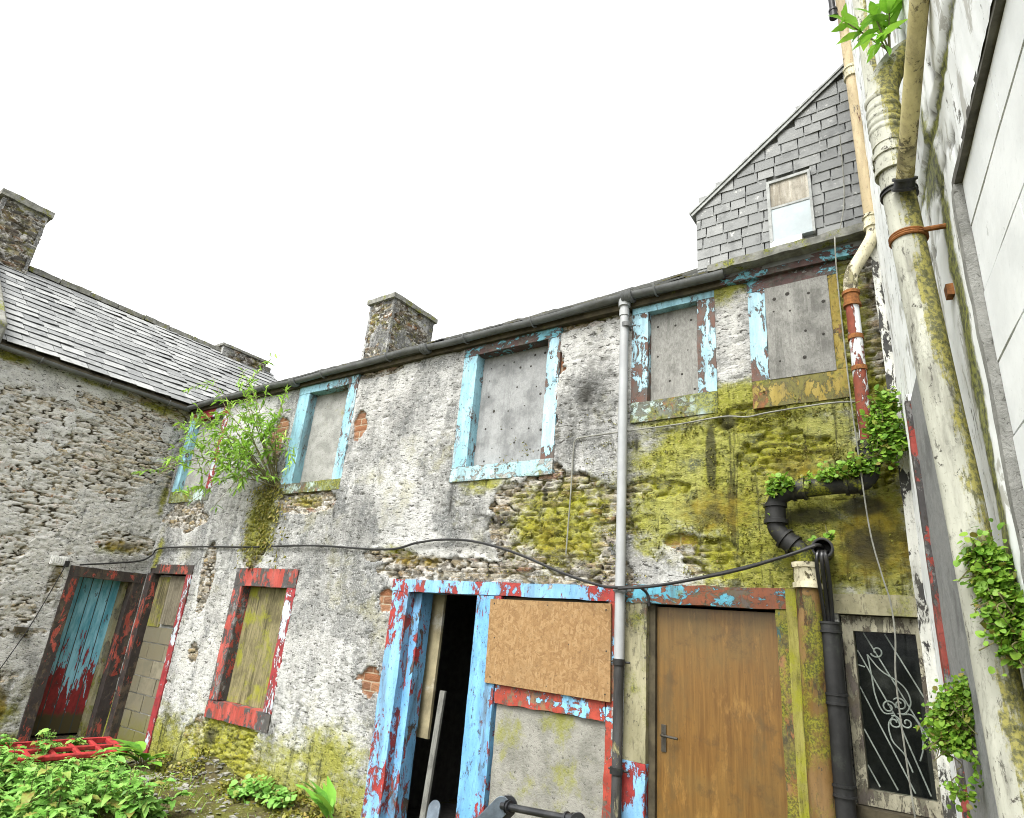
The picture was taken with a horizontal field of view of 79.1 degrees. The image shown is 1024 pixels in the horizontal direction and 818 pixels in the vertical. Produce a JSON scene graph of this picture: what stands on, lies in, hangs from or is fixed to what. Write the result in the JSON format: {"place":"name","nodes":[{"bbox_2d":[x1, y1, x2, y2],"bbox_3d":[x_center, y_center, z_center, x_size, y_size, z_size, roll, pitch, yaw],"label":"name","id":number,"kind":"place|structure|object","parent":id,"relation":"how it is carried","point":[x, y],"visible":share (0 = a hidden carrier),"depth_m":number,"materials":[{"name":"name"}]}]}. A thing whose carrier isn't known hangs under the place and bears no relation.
{"place":"outdoors","nodes":[
{"label":"outdoors","id":0,"kind":"place"},
{"bbox_2d":[0,736,456,817],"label":"ground","id":1,"kind":"structure","parent":0,"point":[231,808],"depth_m":5.68,"materials":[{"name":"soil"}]},
{"bbox_2d":[0,734,13,769],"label":"nettle weed","id":2,"kind":"object","parent":1,"relation":"on","point":[5,754],"visible":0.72,"depth_m":5.57,"materials":[{"name":"green plant"}]},
{"bbox_2d":[0,738,17,774],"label":"nettle weed","id":3,"kind":"object","parent":1,"relation":"on","point":[10,744],"visible":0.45,"depth_m":5.64,"materials":[{"name":"green plant"}]},
{"bbox_2d":[0,800,19,811],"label":"nettle weed","id":4,"kind":"object","parent":1,"relation":"on","point":[9,804],"visible":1,"depth_m":4.51,"materials":[{"name":"green plant"}]},
{"bbox_2d":[0,784,19,804],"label":"nettle weed","id":5,"kind":"object","parent":1,"relation":"on","point":[6,796],"visible":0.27,"depth_m":4.97,"materials":[{"name":"green plant"}]},
{"bbox_2d":[0,763,23,784],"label":"nettle weed","id":6,"kind":"object","parent":1,"relation":"on","point":[3,775],"visible":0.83,"depth_m":5.25,"materials":[{"name":"green plant"}]},
{"bbox_2d":[0,782,23,795],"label":"nettle weed","id":7,"kind":"object","parent":1,"relation":"on","point":[9,786],"visible":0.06,"depth_m":5.20,"materials":[{"name":"green plant"}]},
{"bbox_2d":[0,748,27,790],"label":"nettle weed","id":8,"kind":"object","parent":1,"relation":"on","point":[12,761],"visible":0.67,"depth_m":5.32,"materials":[{"name":"green plant"}]},
{"bbox_2d":[0,801,43,817],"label":"nettle weed","id":9,"kind":"object","parent":1,"relation":"on","point":[7,813],"visible":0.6,"depth_m":4.52,"materials":[{"name":"green plant"}]},
{"bbox_2d":[8,812,36,817],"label":"nettle weed","id":10,"kind":"object","parent":1,"relation":"on","point":[27,815],"visible":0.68,"depth_m":4.48,"materials":[{"name":"green plant"}]},
{"bbox_2d":[1,762,44,775],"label":"nettle weed","id":11,"kind":"object","parent":1,"relation":"on","point":[32,762],"visible":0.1,"depth_m":5.81,"materials":[{"name":"green plant"}]},
{"bbox_2d":[8,745,40,767],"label":"nettle weed","id":12,"kind":"object","parent":1,"relation":"on","point":[25,747],"visible":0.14,"depth_m":5.89,"materials":[{"name":"green plant"}]},
{"bbox_2d":[9,778,47,806],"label":"nettle weed","id":13,"kind":"object","parent":1,"relation":"on","point":[17,796],"visible":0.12,"depth_m":4.99,"materials":[{"name":"green plant"}]},
{"bbox_2d":[12,770,50,799],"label":"nettle weed","id":14,"kind":"object","parent":1,"relation":"on","point":[28,772],"visible":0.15,"depth_m":5.17,"materials":[{"name":"green plant"}]},
{"bbox_2d":[10,754,53,787],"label":"nettle weed","id":15,"kind":"object","parent":1,"relation":"on","point":[25,765],"visible":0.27,"depth_m":5.71,"materials":[{"name":"green plant"}]},
{"bbox_2d":[8,763,59,814],"bbox_3d":[-3.688,2.967,4.809,0.376,0.441,0.362,-9,-24,34],"label":"nettle weed","id":16,"kind":"object","parent":1,"relation":"on","point":[28,795],"visible":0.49,"depth_m":4.78,"materials":[{"name":"green plant"}]},
{"bbox_2d":[5,762,70,788],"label":"nettle weed","id":17,"kind":"object","parent":1,"relation":"on","point":[19,774],"visible":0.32,"depth_m":5.29,"materials":[{"name":"green plant"}]},
{"bbox_2d":[30,728,61,762],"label":"nettle weed","id":18,"kind":"object","parent":1,"relation":"on","point":[44,748],"visible":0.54,"depth_m":6.21,"materials":[{"name":"green plant"}]},
{"bbox_2d":[29,785,76,817],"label":"nettle weed","id":19,"kind":"object","parent":1,"relation":"on","point":[64,810],"visible":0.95,"depth_m":4.49,"materials":[{"name":"green plant"}]},
{"bbox_2d":[40,742,72,764],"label":"nettle weed","id":20,"kind":"object","parent":1,"relation":"on","point":[56,744],"visible":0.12,"depth_m":6.46,"materials":[{"name":"green plant"}]},
{"bbox_2d":[30,765,90,817],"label":"nettle weed","id":21,"kind":"object","parent":1,"relation":"on","point":[59,780],"visible":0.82,"depth_m":4.64,"materials":[{"name":"green plant"}]},
{"bbox_2d":[47,765,73,780],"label":"nettle weed","id":22,"kind":"object","parent":1,"relation":"on","point":[62,769],"visible":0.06,"depth_m":5.95,"materials":[{"name":"green plant"}]},
{"bbox_2d":[1,736,127,763],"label":"barrier panel","id":23,"kind":"object","parent":1,"relation":"on","point":[77,753],"visible":0.59,"depth_m":6.33,"materials":[{"name":"red plastic"}]},
{"bbox_2d":[40,758,92,769],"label":"nettle weed","id":24,"kind":"object","parent":1,"relation":"on","point":[49,762],"visible":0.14,"depth_m":6.15,"materials":[{"name":"green plant"}]},
{"bbox_2d":[50,791,96,817],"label":"nettle weed","id":25,"kind":"object","parent":1,"relation":"on","point":[74,800],"visible":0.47,"depth_m":4.84,"materials":[{"name":"green plant"}]},
{"bbox_2d":[42,770,105,800],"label":"nettle weed","id":26,"kind":"object","parent":1,"relation":"on","point":[81,775],"visible":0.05,"depth_m":5.37,"materials":[{"name":"green plant"}]},
{"bbox_2d":[62,735,88,762],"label":"nettle weed","id":27,"kind":"object","parent":1,"relation":"on","point":[78,742],"visible":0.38,"depth_m":6.62,"materials":[{"name":"green plant"}]},
{"bbox_2d":[58,800,93,817],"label":"nettle weed","id":28,"kind":"object","parent":1,"relation":"on","point":[84,814],"visible":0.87,"depth_m":4.71,"materials":[{"name":"green plant"}]},
{"bbox_2d":[50,771,109,815],"bbox_3d":[-3.533,3.123,5.002,0.329,0.363,0.428,-9,-24,34],"label":"nettle weed","id":29,"kind":"object","parent":1,"relation":"on","point":[93,781],"visible":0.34,"depth_m":5.05,"materials":[{"name":"green plant"}]},
{"bbox_2d":[56,749,105,783],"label":"nettle weed","id":30,"kind":"object","parent":1,"relation":"on","point":[75,764],"visible":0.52,"depth_m":5.60,"materials":[{"name":"green plant"}]},
{"bbox_2d":[57,754,109,779],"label":"nettle weed","id":31,"kind":"object","parent":1,"relation":"on","point":[69,768],"visible":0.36,"depth_m":5.78,"materials":[{"name":"green plant"}]},
{"bbox_2d":[50,753,118,772],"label":"nettle weed","id":32,"kind":"object","parent":1,"relation":"on","point":[79,759],"visible":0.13,"depth_m":6.16,"materials":[{"name":"green plant"}]},
{"bbox_2d":[50,778,129,803],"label":"nettle weed","id":33,"kind":"object","parent":1,"relation":"on","point":[101,788],"visible":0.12,"depth_m":5.21,"materials":[{"name":"green plant"}]},
{"bbox_2d":[72,761,128,815],"bbox_3d":[-3.337,3.111,5.040,0.403,0.421,0.518,14,-22,-24],"label":"nettle weed","id":34,"kind":"object","parent":1,"relation":"on","point":[104,801],"visible":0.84,"depth_m":4.98,"materials":[{"name":"green plant"}]},
{"bbox_2d":[93,757,119,780],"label":"nettle weed","id":35,"kind":"object","parent":1,"relation":"on","point":[113,765],"visible":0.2,"depth_m":6.08,"materials":[{"name":"green plant"}]},
{"bbox_2d":[100,767,127,779],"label":"nettle weed","id":36,"kind":"object","parent":1,"relation":"on","point":[107,774],"visible":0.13,"depth_m":5.81,"materials":[{"name":"green plant"}]},
{"bbox_2d":[98,748,130,770],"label":"nettle weed","id":37,"kind":"object","parent":1,"relation":"on","point":[122,759],"visible":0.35,"depth_m":6.31,"materials":[{"name":"green plant"}]},
{"bbox_2d":[101,770,136,783],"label":"nettle weed","id":38,"kind":"object","parent":1,"relation":"on","point":[128,777],"visible":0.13,"depth_m":5.60,"materials":[{"name":"green plant"}]},
{"bbox_2d":[106,765,150,817],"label":"nettle weed","id":39,"kind":"object","parent":1,"relation":"on","point":[120,812],"visible":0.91,"depth_m":4.95,"materials":[{"name":"green plant"}]},
{"bbox_2d":[107,776,153,796],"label":"nettle weed","id":40,"kind":"object","parent":1,"relation":"on","point":[142,783],"visible":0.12,"depth_m":5.43,"materials":[{"name":"green plant"}]},
{"bbox_2d":[104,794,156,809],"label":"nettle weed","id":41,"kind":"object","parent":1,"relation":"on","point":[140,797],"visible":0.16,"depth_m":5.21,"materials":[{"name":"green plant"}]},
{"bbox_2d":[104,739,169,768],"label":"dock plant","id":42,"kind":"object","parent":1,"relation":"on","point":[139,747],"visible":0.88,"depth_m":6.53,"materials":[{"name":"green plant"}]},
{"bbox_2d":[0,188,276,744],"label":"side wing","id":43,"kind":"structure","parent":1,"relation":"on","point":[95,400],"depth_m":8.07,"materials":[{"name":"grey stone"}]},
{"bbox_2d":[13,626,28,632],"bbox_3d":[-5.741,2.579,7.255,0.048,0.065,0.139,-9,-24,34],"label":"junction box","id":44,"kind":"object","parent":43,"relation":"attached to","point":[19,629],"visible":1,"depth_m":7.23,"materials":[{"name":"grey plastic"}]},
{"bbox_2d":[0,565,65,668],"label":"thin wire","id":45,"kind":"object","parent":43,"relation":"attached to","point":[34,618],"visible":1,"depth_m":7.34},
{"bbox_2d":[49,555,69,566],"bbox_3d":[-5.573,1.874,7.652,0.060,0.121,0.201,-9,-24,34],"label":"junction box","id":46,"kind":"object","parent":43,"relation":"attached to","point":[63,561],"visible":1,"depth_m":7.65,"materials":[{"name":"white plastic"}]},
{"bbox_2d":[15,565,146,744],"bbox_3d":[-5.443,3.145,7.812,0.363,2.194,0.940,-9,-24,34],"label":"doorway","id":47,"kind":"structure","parent":43,"relation":"in","point":[73,689],"depth_m":7.87,"materials":[{"name":"teal wood"}]},
{"bbox_2d":[138,798,170,817],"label":"nettle weed","id":48,"kind":"object","parent":1,"relation":"on","point":[161,813],"visible":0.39,"depth_m":5.04,"materials":[{"name":"green plant"}]},
{"bbox_2d":[123,773,194,817],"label":"nettle weed","id":49,"kind":"object","parent":1,"relation":"on","point":[145,804],"visible":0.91,"depth_m":5.00,"materials":[{"name":"green plant"}]},
{"bbox_2d":[97,755,320,817],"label":"rubble","id":50,"kind":"object","parent":1,"relation":"on","point":[184,784],"visible":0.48,"depth_m":6.07,"materials":[{"name":"stone"}]},
{"bbox_2d":[126,745,364,817],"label":"ground moss","id":51,"kind":"object","parent":1,"relation":"on","point":[299,797],"visible":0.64,"depth_m":5.76,"materials":[{"name":"green plant"}]},
{"bbox_2d":[227,774,296,808],"bbox_3d":[-2.311,3.498,5.699,0.965,0.253,0.407,-9,-24,34],"label":"weed patch","id":52,"kind":"object","parent":1,"relation":"on","point":[275,796],"visible":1,"depth_m":5.64,"materials":[{"name":"green plant"}]},
{"bbox_2d":[296,776,335,817],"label":"dock plant","id":53,"kind":"object","parent":1,"relation":"on","point":[324,799],"visible":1,"depth_m":5.02,"materials":[{"name":"green plant"}]},
{"bbox_2d":[419,690,446,817],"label":"white plank","id":54,"kind":"object","parent":1,"relation":"on","point":[432,758],"visible":1,"depth_m":5.20,"materials":[{"name":"white wood"}]},
{"bbox_2d":[426,794,584,817],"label":"metal frame","id":55,"kind":"object","parent":1,"relation":"on","point":[505,806],"visible":1,"depth_m":4.03,"materials":[{"name":"metal"}]},
{"bbox_2d":[102,222,943,817],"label":"derelict house","id":56,"kind":"structure","parent":1,"relation":"on","point":[300,666],"depth_m":5.13,"materials":[{"name":"grey stone"}]},
{"bbox_2d":[102,564,194,752],"bbox_3d":[-4.523,3.115,7.851,1.118,2.226,0.183,-9,-24,34],"label":"doorway","id":57,"kind":"structure","parent":56,"relation":"in","point":[135,707],"depth_m":7.89,"materials":[{"name":"red paint"}]},
{"bbox_2d":[168,405,230,502],"bbox_3d":[-4.337,0.653,8.743,1.028,1.357,0.150,-9,-24,34],"label":"window","id":58,"kind":"structure","parent":56,"relation":"in","point":[182,479],"depth_m":8.78,"materials":[{"name":"blue paint"}]},
{"bbox_2d":[131,351,295,512],"bbox_3d":[-3.603,0.270,7.613,2.675,2.047,1.154,-2,-21,19],"label":"shrub","id":59,"kind":"object","parent":56,"relation":"attached to","point":[244,456],"visible":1,"depth_m":7.43,"materials":[{"name":"green plant"}]},
{"bbox_2d":[204,568,299,732],"bbox_3d":[-2.772,2.559,6.772,1.160,1.591,0.181,-9,-24,34],"label":"window","id":60,"kind":"structure","parent":56,"relation":"in","point":[244,684],"depth_m":6.80,"materials":[{"name":"red paint"}]},
{"bbox_2d":[231,482,298,570],"bbox_3d":[-2.920,1.365,7.242,1.092,1.049,0.124,-9,-24,34],"label":"hanging moss","id":61,"kind":"object","parent":56,"relation":"hanging from","point":[267,515],"visible":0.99,"depth_m":7.24,"materials":[{"name":"green plant"}]},
{"bbox_2d":[278,374,361,494],"bbox_3d":[-2.215,0.313,7.298,1.087,1.387,0.160,-9,-24,34],"label":"window","id":62,"kind":"structure","parent":56,"relation":"in","point":[320,432],"depth_m":7.34,"materials":[{"name":"blue paint"}]},
{"bbox_2d":[416,594,446,738],"bbox_3d":[-0.754,2.322,5.665,0.215,1.214,0.032,-9,-24,34],"label":"wooden plank","id":63,"kind":"object","parent":56,"relation":"attached to","point":[436,625],"visible":0.66,"depth_m":5.63,"materials":[{"name":"beige wood"}]},
{"bbox_2d":[80,538,824,588],"bbox_3d":[-1.741,1.365,5.819,8.422,0.406,0.865,-9,-24,34],"label":"black cable","id":64,"kind":"object","parent":56,"relation":"attached to","point":[821,546],"visible":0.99,"depth_m":5.67,"materials":[{"name":"black rubber"}]},
{"bbox_2d":[361,579,614,817],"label":"doorway","id":65,"kind":"structure","parent":56,"relation":"in","point":[390,765],"depth_m":5.21,"materials":[{"name":"blue paint"}]},
{"bbox_2d":[450,326,563,482],"bbox_3d":[-0.026,-0.029,5.789,1.128,1.427,0.150,-9,-24,34],"label":"window","id":66,"kind":"structure","parent":56,"relation":"in","point":[508,385],"depth_m":5.81,"materials":[{"name":"blue paint"}]},
{"bbox_2d":[485,597,614,817],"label":"window","id":67,"kind":"structure","parent":56,"relation":"in","point":[549,660],"depth_m":4.53,"materials":[{"name":"beige wood"}]},
{"bbox_2d":[608,298,635,817],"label":"downpipe","id":68,"kind":"object","parent":56,"relation":"attached to","point":[618,661],"visible":0.89,"depth_m":4.46,"materials":[{"name":"grey metal"}]},
{"bbox_2d":[630,290,717,423],"bbox_3d":[1.292,-0.417,4.937,0.695,1.076,0.110,-9,-24,34],"label":"window","id":69,"kind":"structure","parent":56,"relation":"in","point":[674,363],"depth_m":4.92,"materials":[{"name":"blue paint"}]},
{"bbox_2d":[486,390,900,592],"bbox_3d":[1.064,0.607,4.613,3.016,1.371,0.058,-9,-24,34],"label":"wall moss","id":70,"kind":"object","parent":56,"relation":"attached to","point":[745,461],"depth_m":4.40,"materials":[{"name":"green plant"}]},
{"bbox_2d":[565,401,854,553],"bbox_3d":[1.324,0.533,4.416,2.132,0.982,0.066,-10,-25,36],"label":"pale cable","id":71,"kind":"object","parent":56,"relation":"attached to","point":[681,424],"visible":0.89,"depth_m":4.67,"materials":[{"name":"grey plastic"}]},
{"bbox_2d":[621,584,799,817],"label":"door","id":72,"kind":"structure","parent":56,"relation":"in","point":[708,727],"depth_m":3.99,"materials":[{"name":"wood"}]},
{"bbox_2d":[618,544,815,605],"bbox_3d":[1.299,1.095,4.032,1.318,0.386,0.157,-12,-26,39],"label":"cable tail","id":73,"kind":"object","parent":56,"relation":"attached to","point":[642,588],"visible":1,"depth_m":3.96},
{"bbox_2d":[689,64,862,271],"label":"slate hung gable","id":74,"kind":"structure","parent":56,"relation":"attached to","point":[781,183],"depth_m":5.19,"materials":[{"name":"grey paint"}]},
{"bbox_2d":[766,169,816,247],"bbox_3d":[2.278,-1.624,5.071,0.341,0.656,0.062,-9,-24,34],"label":"window","id":75,"kind":"structure","parent":74,"relation":"in","point":[791,216],"depth_m":5.05,"materials":[{"name":"white glass"}]},
{"bbox_2d":[747,261,849,410],"bbox_3d":[2.020,-0.509,4.417,0.616,1.035,0.106,-9,-24,34],"label":"window","id":76,"kind":"structure","parent":56,"relation":"in","point":[797,345],"depth_m":4.37,"materials":[{"name":"blue paint"}]},
{"bbox_2d":[811,538,857,817],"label":"waste pipe","id":77,"kind":"object","parent":56,"relation":"attached to","point":[843,785],"visible":0.98,"depth_m":3.46,"materials":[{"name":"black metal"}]},
{"bbox_2d":[807,525,835,542],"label":"wall creeper","id":78,"kind":"object","parent":77,"relation":"on","point":[829,534],"depth_m":3.70,"materials":[{"name":"green plant"}]},
{"bbox_2d":[834,135,915,817],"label":"hanging wire","id":79,"kind":"object","parent":56,"relation":"hanging from","point":[865,502],"visible":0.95,"depth_m":3.57,"materials":[{"name":"grey metal"}]},
{"bbox_2d":[833,594,943,817],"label":"window","id":80,"kind":"structure","parent":56,"relation":"in","point":[863,613],"depth_m":3.50,"materials":[{"name":"paint"}]},
{"bbox_2d":[865,231,956,817],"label":"timber post","id":81,"kind":"object","parent":1,"relation":"on","point":[928,653],"visible":0.35,"depth_m":3.48,"materials":[{"name":"white paint"}]},
{"bbox_2d":[845,0,1023,817],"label":"white building","id":82,"kind":"structure","parent":1,"relation":"on","point":[969,168],"depth_m":1.81,"materials":[{"name":"paint"}]},
{"bbox_2d":[763,0,882,817],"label":"soil pipe","id":83,"kind":"object","parent":82,"relation":"attached to","point":[811,728],"visible":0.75,"depth_m":3.71,"materials":[{"name":"beige paint"}]},
{"bbox_2d":[756,451,880,514],"bbox_3d":[1.873,0.455,3.822,0.706,0.390,0.256,-9,-24,34],"label":"pipe creeper","id":84,"kind":"object","parent":83,"relation":"attached to","point":[848,468],"visible":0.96,"depth_m":3.77,"materials":[{"name":"green plant"}]},
{"bbox_2d":[828,0,837,20],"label":"rainwater pipe","id":85,"kind":"object","parent":83,"relation":"attached to","point":[833,9],"visible":0.87,"depth_m":4.78,"materials":[{"name":"black metal"}]},
{"bbox_2d":[853,384,908,470],"bbox_3d":[2.186,0.108,3.626,0.303,0.533,0.225,1,-20,11],"label":"pipe creeper","id":86,"kind":"object","parent":83,"relation":"attached to","point":[887,439],"visible":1,"depth_m":3.61,"materials":[{"name":"green plant"}]},
{"bbox_2d":[852,0,876,173],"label":"drainpipe","id":87,"kind":"object","parent":82,"relation":"attached to","point":[868,68],"visible":0.06,"depth_m":3.33,"materials":[{"name":"beige plastic"}]},
{"bbox_2d":[864,0,1023,817],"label":"drain pipe","id":88,"kind":"object","parent":82,"relation":"attached to","point":[892,123],"visible":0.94,"depth_m":1.91,"materials":[{"name":"beige metal"}]},
{"bbox_2d":[829,0,907,63],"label":"sapling","id":89,"kind":"object","parent":88,"relation":"attached to","point":[876,18],"visible":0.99,"depth_m":2.40,"materials":[{"name":"green plant"}]},
{"bbox_2d":[953,518,1023,676],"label":"wall creeper","id":90,"kind":"object","parent":88,"relation":"attached to","point":[997,591],"depth_m":1.61,"materials":[{"name":"green plant"}]},
{"bbox_2d":[913,668,983,817],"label":"wall creeper","id":91,"kind":"object","parent":82,"relation":"attached to","point":[949,719],"depth_m":2.27,"materials":[{"name":"green plant"}]},
{"bbox_2d":[903,375,998,817],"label":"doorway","id":92,"kind":"structure","parent":82,"relation":"in","point":[953,654],"depth_m":2.64,"materials":[{"name":"grey paint"}]},
{"bbox_2d":[0,0,842,380],"label":"sky","id":93,"kind":"structure","parent":0,"point":[248,176],"materials":[{"name":"white"}]}
]}

